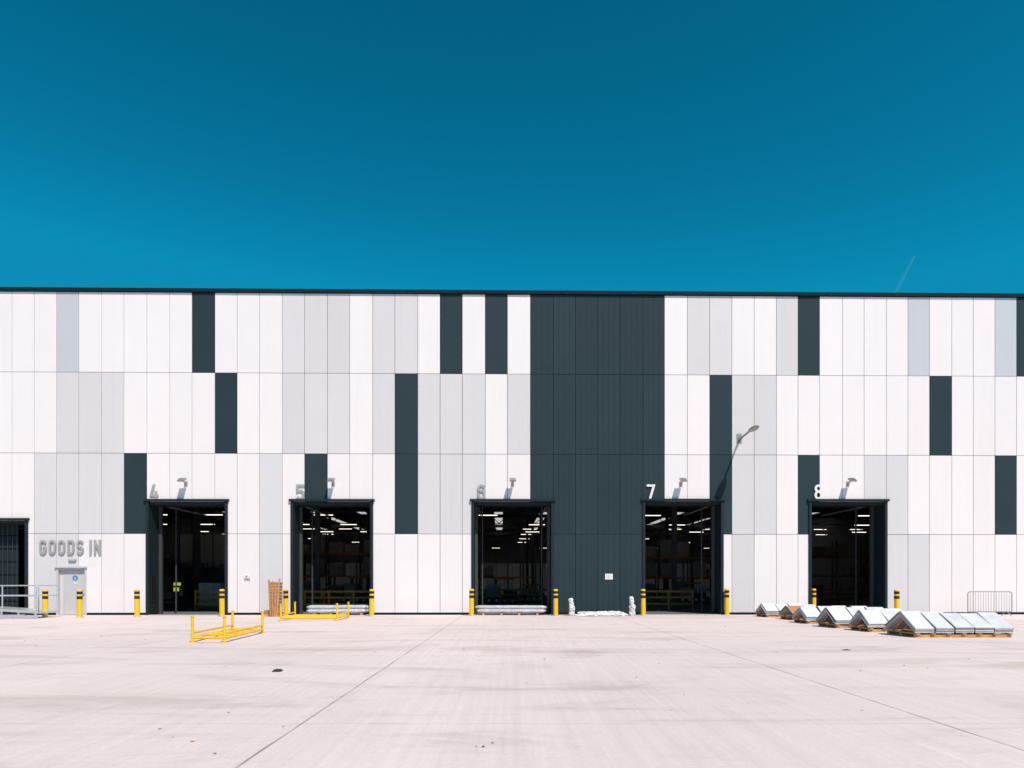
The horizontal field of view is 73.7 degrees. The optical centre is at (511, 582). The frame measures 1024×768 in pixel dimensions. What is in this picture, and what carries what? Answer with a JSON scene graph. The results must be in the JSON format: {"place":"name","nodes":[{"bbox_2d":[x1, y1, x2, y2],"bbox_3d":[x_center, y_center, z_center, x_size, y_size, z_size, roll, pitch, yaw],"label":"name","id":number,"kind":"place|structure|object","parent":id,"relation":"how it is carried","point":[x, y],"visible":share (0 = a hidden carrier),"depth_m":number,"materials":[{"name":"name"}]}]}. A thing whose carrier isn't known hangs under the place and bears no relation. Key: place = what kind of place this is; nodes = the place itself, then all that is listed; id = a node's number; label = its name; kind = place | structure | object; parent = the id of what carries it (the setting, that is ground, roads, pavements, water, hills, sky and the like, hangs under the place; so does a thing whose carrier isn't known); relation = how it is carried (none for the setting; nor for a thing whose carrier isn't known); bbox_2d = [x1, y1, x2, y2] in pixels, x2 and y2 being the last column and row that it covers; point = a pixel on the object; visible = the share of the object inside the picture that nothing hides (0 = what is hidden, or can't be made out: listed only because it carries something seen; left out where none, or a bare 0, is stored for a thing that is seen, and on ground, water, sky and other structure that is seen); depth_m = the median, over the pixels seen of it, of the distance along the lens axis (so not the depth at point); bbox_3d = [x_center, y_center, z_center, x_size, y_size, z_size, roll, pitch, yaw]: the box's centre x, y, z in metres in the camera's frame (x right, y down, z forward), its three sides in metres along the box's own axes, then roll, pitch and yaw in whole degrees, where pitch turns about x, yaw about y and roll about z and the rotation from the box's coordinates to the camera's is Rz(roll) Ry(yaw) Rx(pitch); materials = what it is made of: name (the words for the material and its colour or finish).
{"place":"outdoors","nodes":[
{"label":"outdoors","id":0,"kind":"place"},
{"bbox_2d":[173,569,224,603],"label":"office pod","id":1,"kind":"object","parent":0,"point":[185,579],"visible":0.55,"depth_m":48.66,"materials":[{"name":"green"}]},
{"bbox_2d":[198,583,224,608],"bbox_3d":[-17.163,0.765,39.197,1.300,1.480,0.940,0,0,-1],"label":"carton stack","id":2,"kind":"object","parent":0,"point":[210,586],"visible":0.73,"depth_m":38.75,"materials":[{"name":"cardboard"}]},
{"bbox_2d":[0,590,868,614],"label":"interior floor","id":3,"kind":"structure","parent":0,"point":[706,608],"depth_m":42.89,"materials":[{"name":"concrete"}]},
{"bbox_2d":[0,518,29,614],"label":"loading door portal","id":4,"kind":"object","parent":3,"relation":"on","point":[23,523],"visible":0.18,"depth_m":31.54,"materials":[{"name":"paint"}]},
{"bbox_2d":[0,525,18,614],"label":"sectional door leaf","id":5,"kind":"object","parent":4,"relation":"attached to","point":[7,554],"visible":0.87,"depth_m":32.25,"materials":[{"name":"paint"}]},
{"bbox_2d":[163,586,191,606],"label":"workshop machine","id":6,"kind":"object","parent":3,"relation":"on","point":[169,599],"visible":0.86,"depth_m":41.79,"materials":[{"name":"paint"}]},
{"bbox_2d":[143,499,228,614],"bbox_3d":[-15.134,-1.880,34.656,3.913,6.779,6.140,0,0,-1],"label":"loading door portal","id":7,"kind":"object","parent":3,"relation":"on","point":[154,557],"visible":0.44,"depth_m":31.99,"materials":[{"name":"paint"}]},
{"bbox_2d":[163,555,224,597],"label":"pallet rack","id":8,"kind":"object","parent":3,"relation":"on","point":[168,565],"visible":0.18,"depth_m":61.61,"materials":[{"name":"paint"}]},
{"bbox_2d":[179,507,224,568],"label":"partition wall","id":9,"kind":"structure","parent":3,"relation":"on","point":[213,547],"depth_m":57.62,"materials":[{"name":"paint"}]},
{"bbox_2d":[194,590,218,610],"bbox_3d":[-15.727,0.955,36.768,2.700,1.100,0.100,0,0,-1],"label":"safety barrier","id":10,"kind":"object","parent":3,"relation":"on","point":[195,600],"visible":0.37,"depth_m":36.73,"materials":[{"name":"yellow metal"}]},
{"bbox_2d":[289,499,374,614],"bbox_3d":[-8.427,-1.886,34.756,3.967,6.791,6.140,0,0,-1],"label":"loading door portal","id":11,"kind":"object","parent":3,"relation":"on","point":[296,552],"visible":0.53,"depth_m":31.91,"materials":[{"name":"paint"}]},
{"bbox_2d":[296,484,304,498],"bbox_3d":[-9.835,-4.205,31.744,0.383,0.709,0.040,0,0,-1],"label":"door number sign","id":12,"kind":"object","parent":11,"relation":"attached to","point":[298,490],"visible":1,"depth_m":31.73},
{"bbox_2d":[303,533,369,601],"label":"pallet rack","id":13,"kind":"object","parent":3,"relation":"on","point":[338,569],"visible":0.44,"depth_m":53.84,"materials":[{"name":"paint"}]},
{"bbox_2d":[304,590,368,610],"bbox_3d":[-9.080,0.955,36.366,4.000,1.100,0.100,0,0,-1],"label":"safety barrier","id":14,"kind":"object","parent":3,"relation":"on","point":[329,597],"visible":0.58,"depth_m":36.33,"materials":[{"name":"yellow metal"}]},
{"bbox_2d":[342,577,368,602],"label":"workshop machine","id":15,"kind":"object","parent":3,"relation":"on","point":[352,586],"visible":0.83,"depth_m":46.94,"materials":[{"name":"paint"}]},
{"bbox_2d":[0,508,864,598],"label":"side and rear walls","id":16,"kind":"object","parent":3,"relation":"on","point":[500,551],"visible":0.06,"depth_m":96.30,"materials":[{"name":"black metal"}]},
{"bbox_2d":[306,563,709,588],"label":"lining panels","id":17,"kind":"object","parent":16,"relation":"attached to","point":[498,569],"visible":0.17,"depth_m":131.91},
{"bbox_2d":[163,507,854,531],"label":"roof deck","id":18,"kind":"structure","parent":16,"relation":"attached to","point":[511,520],"depth_m":95.23,"materials":[{"name":"metal"}]},
{"bbox_2d":[313,512,815,529],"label":"rooflights","id":19,"kind":"object","parent":18,"relation":"on","point":[536,520],"visible":0.17,"depth_m":105.32,"materials":[{"name":"white"}]},
{"bbox_2d":[0,287,1023,297],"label":"parapet capping","id":20,"kind":"object","parent":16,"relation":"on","point":[500,292],"visible":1,"depth_m":31.85,"materials":[{"name":"metal"}]},
{"bbox_2d":[18,507,868,606],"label":"steel frame","id":21,"kind":"object","parent":3,"relation":"on","point":[195,523],"visible":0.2,"depth_m":74.42,"materials":[{"name":"black metal"}]},
{"bbox_2d":[163,507,868,543],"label":"suspended strip lights","id":22,"kind":"object","parent":21,"relation":"attached to","point":[527,528],"visible":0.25,"depth_m":64.52,"materials":[{"name":"beige"}]},
{"bbox_2d":[485,578,520,604],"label":"workshop machine","id":23,"kind":"object","parent":3,"relation":"on","point":[492,598],"visible":0.77,"depth_m":46.08,"materials":[{"name":"paint"}]},
{"bbox_2d":[478,561,535,597],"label":"pallet rack","id":24,"kind":"object","parent":3,"relation":"on","point":[487,572],"visible":0.48,"depth_m":66.01,"materials":[{"name":"metal"}]},
{"bbox_2d":[0,294,1015,612],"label":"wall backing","id":25,"kind":"object","parent":3,"relation":"on","point":[530,454],"depth_m":32.01,"materials":[{"name":"grey metal"}]},
{"bbox_2d":[470,499,555,614],"bbox_3d":[-0.010,-1.893,34.880,3.996,6.806,6.140,0,0,-1],"label":"loading door portal","id":26,"kind":"object","parent":3,"relation":"on","point":[475,506],"visible":0.84,"depth_m":32.21,"materials":[{"name":"paint"}]},
{"bbox_2d":[499,589,539,604],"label":"safety barrier","id":27,"kind":"object","parent":3,"relation":"on","point":[500,595],"visible":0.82,"depth_m":44.98,"materials":[{"name":"metal"}]},
{"bbox_2d":[518,584,546,601],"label":"workshop machine","id":28,"kind":"object","parent":3,"relation":"on","point":[544,598],"visible":0.68,"depth_m":52.04,"materials":[{"name":"paint"}]},
{"bbox_2d":[646,590,693,609],"bbox_3d":[8.517,0.955,37.127,2.700,1.100,0.100,0,0,-1],"label":"safety barrier","id":29,"kind":"object","parent":3,"relation":"on","point":[668,597],"visible":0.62,"depth_m":37.10,"materials":[{"name":"yellow metal"}]},
{"bbox_2d":[645,540,710,600],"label":"pallet rack","id":30,"kind":"object","parent":3,"relation":"on","point":[664,548],"visible":0.37,"depth_m":56.24,"materials":[{"name":"paint"}]},
{"bbox_2d":[641,499,725,614],"bbox_3d":[7.978,-1.908,34.998,3.963,6.835,6.140,0,0,-1],"label":"loading door portal","id":31,"kind":"object","parent":3,"relation":"on","point":[717,555],"visible":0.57,"depth_m":32.14,"materials":[{"name":"paint"}]},
{"bbox_2d":[677,582,708,603],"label":"workshop machine","id":32,"kind":"object","parent":3,"relation":"on","point":[697,598],"visible":0.83,"depth_m":48.28,"materials":[{"name":"paint"}]},
{"bbox_2d":[820,588,858,603],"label":"safety barrier","id":33,"kind":"object","parent":3,"relation":"on","point":[838,594],"visible":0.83,"depth_m":47.30,"materials":[{"name":"metal"}]},
{"bbox_2d":[812,540,868,596],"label":"pallet rack","id":34,"kind":"object","parent":3,"relation":"on","point":[838,550],"visible":0.34,"depth_m":72.57,"materials":[{"name":"paint"}]},
{"bbox_2d":[807,499,889,607],"bbox_3d":[15.778,-1.907,35.114,3.866,6.834,6.140,0,0,-1],"label":"loading door portal","id":35,"kind":"object","parent":3,"relation":"on","point":[878,554],"visible":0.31,"depth_m":32.51,"materials":[{"name":"paint"}]},
{"bbox_2d":[814,484,822,498],"bbox_3d":[14.408,-4.252,32.103,0.381,0.720,0.040,0,0,-1],"label":"door number sign","id":36,"kind":"object","parent":35,"relation":"attached to","point":[818,491],"visible":1,"depth_m":32.08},
{"bbox_2d":[0,614,1023,767],"bbox_3d":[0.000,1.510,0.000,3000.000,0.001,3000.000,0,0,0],"label":"concrete yard ground","id":37,"kind":"structure","parent":0,"point":[699,691],"depth_m":9.21,"materials":[{"name":"grey concrete"}]},
{"bbox_2d":[0,585,59,617],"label":"loading ramp with handrail","id":38,"kind":"structure","parent":37,"relation":"on","point":[19,610],"depth_m":28.73,"materials":[{"name":"metal"}]},
{"bbox_2d":[40,589,48,617],"bbox_3d":[-20.178,0.901,29.508,0.336,1.218,0.336,0,0,0],"label":"bollard","id":39,"kind":"object","parent":37,"relation":"on","point":[44,600],"visible":1,"depth_m":29.42,"materials":[{"name":"yellow metal"}]},
{"bbox_2d":[75,589,82,617],"bbox_3d":[-18.686,0.904,29.503,0.336,1.212,0.336,0,0,0],"label":"bollard","id":40,"kind":"object","parent":37,"relation":"on","point":[79,603],"visible":1,"depth_m":29.41,"materials":[{"name":"yellow metal"}]},
{"bbox_2d":[133,589,141,616],"bbox_3d":[-16.515,0.904,30.066,0.336,1.212,0.336,-1,0,0],"label":"bollard","id":41,"kind":"object","parent":37,"relation":"on","point":[136,602],"visible":1,"depth_m":29.98,"materials":[{"name":"yellow metal"}]},
{"bbox_2d":[218,589,224,616],"bbox_3d":[-12.898,0.900,30.360,0.336,1.221,0.336,0,0,0],"label":"bollard","id":42,"kind":"object","parent":37,"relation":"on","point":[221,602],"visible":0.91,"depth_m":30.28,"materials":[{"name":"yellow metal"}]},
{"bbox_2d":[189,611,264,642],"bbox_3d":[-7.775,1.175,18.750,1.080,0.670,3.527,0,0,-4],"label":"yellow stillage","id":43,"kind":"object","parent":37,"relation":"on","point":[231,632],"visible":1,"depth_m":18.12,"materials":[{"name":"paint"}]},
{"bbox_2d":[264,579,282,616],"bbox_3d":[-10.665,0.676,30.330,0.907,1.690,0.550,0,0,0],"label":"timber stack","id":44,"kind":"object","parent":37,"relation":"on","point":[275,598],"visible":0.94,"depth_m":30.08,"materials":[{"name":"brown wood"}]},
{"bbox_2d":[283,589,288,615],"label":"bollard","id":45,"kind":"object","parent":37,"relation":"on","point":[285,601],"visible":0.87,"depth_m":30.55,"materials":[{"name":"yellow metal"}]},
{"bbox_2d":[279,602,349,620],"bbox_3d":[-8.084,1.165,27.927,2.490,0.690,2.505,0,0,0],"label":"yellow stillage","id":46,"kind":"object","parent":37,"relation":"on","point":[336,616],"visible":0.94,"depth_m":27.48,"materials":[{"name":"paint"}]},
{"bbox_2d":[306,605,368,614],"bbox_3d":[-7.992,1.274,31.635,2.902,0.472,0.757,0,0,-7],"label":"wrapped profile bundle","id":47,"kind":"object","parent":37,"relation":"on","point":[331,609],"visible":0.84,"depth_m":31.34,"materials":[{"name":"grey plastic"}]},
{"bbox_2d":[369,589,373,615],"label":"bollard","id":48,"kind":"object","parent":37,"relation":"on","point":[371,602],"visible":0.94,"depth_m":30.56,"materials":[{"name":"yellow metal"}]},
{"bbox_2d":[468,589,474,615],"bbox_3d":[-1.830,0.898,30.951,0.336,1.224,0.336,1,0,0],"label":"bollard","id":49,"kind":"object","parent":37,"relation":"on","point":[471,602],"visible":0.99,"depth_m":30.86,"materials":[{"name":"yellow metal"}]},
{"bbox_2d":[475,605,546,614],"bbox_3d":[-0.053,1.284,31.794,3.325,0.451,0.750,0,0,0],"label":"wrapped profile bundle","id":50,"kind":"object","parent":37,"relation":"on","point":[502,609],"visible":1,"depth_m":31.50,"materials":[{"name":"grey plastic"}]},
{"bbox_2d":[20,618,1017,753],"bbox_3d":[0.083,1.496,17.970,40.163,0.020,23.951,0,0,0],"label":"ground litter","id":51,"kind":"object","parent":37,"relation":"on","point":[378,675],"visible":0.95,"depth_m":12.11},
{"bbox_2d":[29,612,1023,614],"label":"plinth","id":52,"kind":"structure","parent":37,"relation":"on","point":[444,613],"depth_m":31.88,"materials":[{"name":"concrete"}]},
{"bbox_2d":[0,292,1023,612],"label":"white cladding","id":53,"kind":"structure","parent":52,"relation":"on","point":[862,394],"depth_m":31.93,"materials":[{"name":"white metal"}]},
{"bbox_2d":[39,540,100,554],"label":"goods in sign","id":54,"kind":"object","parent":53,"relation":"attached to","point":[68,547],"visible":1,"depth_m":31.55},
{"bbox_2d":[54,566,86,614],"bbox_3d":[-20.407,0.381,31.698,1.462,2.258,0.320,0,0,-1],"label":"personnel door","id":55,"kind":"structure","parent":53,"relation":"attached to","point":[71,580],"depth_m":31.75,"materials":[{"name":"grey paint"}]},
{"bbox_2d":[150,484,157,498],"bbox_3d":[-16.602,-4.199,31.644,0.397,0.743,0.040,0,0,-1],"label":"door number sign","id":56,"kind":"object","parent":53,"relation":"attached to","point":[155,494],"visible":1,"depth_m":31.62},
{"bbox_2d":[177,478,187,485],"bbox_3d":[-15.133,-4.644,31.412,0.300,0.348,0.585,0,0,-1],"label":"wall light","id":57,"kind":"object","parent":53,"relation":"attached to","point":[183,480],"visible":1,"depth_m":31.25,"materials":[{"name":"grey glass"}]},
{"bbox_2d":[327,478,334,485],"bbox_3d":[-8.320,-4.659,31.513,0.300,0.348,0.585,0,0,-1],"label":"wall light","id":58,"kind":"object","parent":53,"relation":"attached to","point":[331,480],"visible":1,"depth_m":31.36,"materials":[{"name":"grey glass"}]},
{"bbox_2d":[0,453,863,612],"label":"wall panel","id":59,"kind":"object","parent":53,"relation":"attached to","point":[210,476],"visible":0.93,"depth_m":31.78,"materials":[{"name":"white metal"}]},
{"bbox_2d":[57,454,885,565],"bbox_3d":[-1.722,-3.359,31.938,38.736,5.262,0.066,0,0,-1],"label":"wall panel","id":60,"kind":"object","parent":53,"relation":"attached to","point":[473,472],"visible":1,"depth_m":31.90,"materials":[{"name":"white metal"}]},
{"bbox_2d":[35,293,928,612],"bbox_3d":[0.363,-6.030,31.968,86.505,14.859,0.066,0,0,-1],"label":"grey cladding light","id":61,"kind":"object","parent":53,"relation":"attached to","point":[79,479],"visible":0.99,"depth_m":31.85,"materials":[{"name":"grey metal"}]},
{"bbox_2d":[737,425,758,442],"bbox_3d":[10.723,-6.764,30.968,0.380,0.448,2.238,0,0,-1],"label":"wall mounted area lamp","id":62,"kind":"object","parent":61,"relation":"attached to","point":[751,429],"visible":1,"depth_m":31.02,"materials":[{"name":"grey metal"}]},
{"bbox_2d":[478,484,485,498],"bbox_3d":[-1.421,-4.220,31.869,0.375,0.711,0.040,0,0,-1],"label":"door number sign","id":63,"kind":"object","parent":53,"relation":"attached to","point":[483,491],"visible":1,"depth_m":31.85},
{"bbox_2d":[510,478,515,485],"bbox_3d":[0.036,-4.676,31.637,0.300,0.348,0.585,0,0,-1],"label":"wall light","id":64,"kind":"object","parent":53,"relation":"attached to","point":[512,480],"visible":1,"depth_m":31.45,"materials":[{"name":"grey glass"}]},
{"bbox_2d":[57,292,1015,376],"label":"blue grey cladding","id":65,"kind":"structure","parent":53,"relation":"attached to","point":[918,334],"depth_m":32.21,"materials":[{"name":"metal"}]},
{"bbox_2d":[305,454,818,533],"bbox_3d":[2.412,-4.133,31.999,24.128,3.715,0.066,0,0,-1],"label":"wall panel","id":66,"kind":"object","parent":53,"relation":"attached to","point":[720,476],"visible":1,"depth_m":32.03,"materials":[{"name":"grey metal"}]},
{"bbox_2d":[124,293,1023,611],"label":"cladding anthracite","id":67,"kind":"object","parent":53,"relation":"attached to","point":[630,377],"visible":0.96,"depth_m":31.98,"materials":[{"name":"grey metal"}]},
{"bbox_2d":[547,295,653,611],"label":"cladding ribs","id":68,"kind":"object","parent":67,"relation":"attached to","point":[603,438],"visible":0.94,"depth_m":31.99,"materials":[{"name":"grey metal"}]},
{"bbox_2d":[605,574,612,579],"bbox_3d":[4.541,-0.276,31.984,0.360,0.270,0.024,0,0,-1],"label":"notice sign","id":69,"kind":"object","parent":67,"relation":"attached to","point":[608,576],"visible":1,"depth_m":31.98,"materials":[{"name":"white plastic"}]},
{"bbox_2d":[647,484,654,498],"bbox_3d":[6.514,-4.224,31.986,0.406,0.740,0.040,0,0,-1],"label":"door number sign","id":70,"kind":"object","parent":67,"relation":"attached to","point":[652,489],"visible":1,"depth_m":31.97,"materials":[{"name":"white plastic"}]},
{"bbox_2d":[679,478,686,485],"bbox_3d":[7.932,-4.693,31.754,0.300,0.348,0.585,0,0,-1],"label":"wall light","id":71,"kind":"object","parent":53,"relation":"attached to","point":[682,480],"visible":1,"depth_m":31.67,"materials":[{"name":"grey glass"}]},
{"bbox_2d":[846,478,856,485],"bbox_3d":[15.824,-4.710,31.871,0.300,0.348,0.585,0,0,-1],"label":"wall light","id":72,"kind":"object","parent":53,"relation":"attached to","point":[850,480],"visible":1,"depth_m":31.72,"materials":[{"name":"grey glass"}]},
{"bbox_2d":[552,589,558,615],"bbox_3d":[2.001,0.904,31.252,0.336,1.211,0.336,0,0,0],"label":"bollard","id":73,"kind":"object","parent":37,"relation":"on","point":[555,602],"visible":1,"depth_m":31.16,"materials":[{"name":"yellow metal"}]},
{"bbox_2d":[568,598,574,615],"bbox_3d":[2.704,1.152,30.940,0.314,0.904,0.313,0,0,0],"label":"wrapped post","id":74,"kind":"object","parent":37,"relation":"on","point":[571,608],"visible":0.95,"depth_m":30.87,"materials":[{"name":"white plastic"}]},
{"bbox_2d":[575,611,627,615],"bbox_3d":[4.031,1.411,31.121,2.665,0.207,1.379,0,0,-7],"label":"plastic wrap heap","id":75,"kind":"object","parent":37,"relation":"on","point":[602,613],"visible":1,"depth_m":30.60,"materials":[{"name":"white plastic"}]},
{"bbox_2d":[629,596,635,615],"bbox_3d":[5.444,1.103,30.916,0.310,0.961,0.340,0,0,18],"label":"wrapped post","id":76,"kind":"object","parent":37,"relation":"on","point":[632,606],"visible":0.94,"depth_m":30.86,"materials":[{"name":"white plastic"}]},
{"bbox_2d":[640,589,646,615],"bbox_3d":[6.008,0.903,31.261,0.336,1.214,0.336,0,0,0],"label":"bollard","id":77,"kind":"object","parent":37,"relation":"on","point":[643,602],"visible":1,"depth_m":31.17,"materials":[{"name":"yellow metal"}]},
{"bbox_2d":[723,589,730,614],"bbox_3d":[10.037,0.895,31.892,0.336,1.230,0.336,0,0,0],"label":"bollard","id":78,"kind":"object","parent":37,"relation":"on","point":[726,601],"visible":0.99,"depth_m":31.80,"materials":[{"name":"yellow metal"}]},
{"bbox_2d":[755,603,815,616],"bbox_3d":[12.196,1.215,30.250,2.380,0.590,1.300,0,0,0],"label":"ridge sheet stack","id":79,"kind":"object","parent":37,"relation":"on","point":[770,609],"visible":0.56,"depth_m":30.03,"materials":[{"name":"grey metal"}]},
{"bbox_2d":[779,606,845,619],"bbox_3d":[12.434,1.229,27.987,2.505,0.562,1.300,0,0,-2],"label":"ridge sheet stack","id":80,"kind":"object","parent":37,"relation":"on","point":[787,610],"visible":0.23,"depth_m":27.90,"materials":[{"name":"metal"}]},
{"bbox_2d":[812,589,815,605],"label":"bollard","id":81,"kind":"object","parent":37,"relation":"on","point":[814,596],"visible":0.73,"depth_m":32.12,"materials":[{"name":"yellow metal"}]},
{"bbox_2d":[792,606,866,623],"bbox_3d":[11.984,1.192,25.532,2.509,0.636,1.300,0,0,1],"label":"ridge sheet stack","id":82,"kind":"object","parent":37,"relation":"on","point":[809,615],"visible":0.36,"depth_m":25.32,"materials":[{"name":"grey metal"}]},
{"bbox_2d":[815,607,902,627],"bbox_3d":[11.918,1.172,23.213,2.605,0.675,1.350,0,0,-2],"label":"ridge sheet stack","id":83,"kind":"object","parent":37,"relation":"on","point":[840,617],"visible":0.48,"depth_m":23.04,"materials":[{"name":"grey metal"}]},
{"bbox_2d":[848,610,942,631],"bbox_3d":[12.142,1.182,21.374,2.590,0.655,1.300,0,0,1],"label":"ridge sheet stack","id":84,"kind":"object","parent":37,"relation":"on","point":[875,620],"visible":0.42,"depth_m":21.14,"materials":[{"name":"grey metal"}]},
{"bbox_2d":[894,589,899,607],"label":"bollard","id":85,"kind":"object","parent":37,"relation":"on","point":[896,598],"visible":0.75,"depth_m":29.99,"materials":[{"name":"yellow metal"}]},
{"bbox_2d":[884,611,1013,637],"bbox_3d":[12.363,1.166,19.414,2.743,0.688,1.500,0,0,-1],"label":"ridge sheet stack","id":86,"kind":"object","parent":37,"relation":"on","point":[961,625],"visible":1,"depth_m":18.89,"materials":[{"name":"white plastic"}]},
{"bbox_2d":[967,591,1012,615],"bbox_3d":[21.595,0.951,30.849,2.064,1.125,0.624,0,0,-1],"label":"crowd control barrier","id":87,"kind":"object","parent":37,"relation":"on","point":[988,602],"visible":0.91,"depth_m":30.84,"materials":[{"name":"silver metal"}]},
{"bbox_2d":[0,0,1023,292],"label":"sky","id":88,"kind":"structure","parent":0,"point":[572,145],"materials":[{"name":"blue"}]}
]}

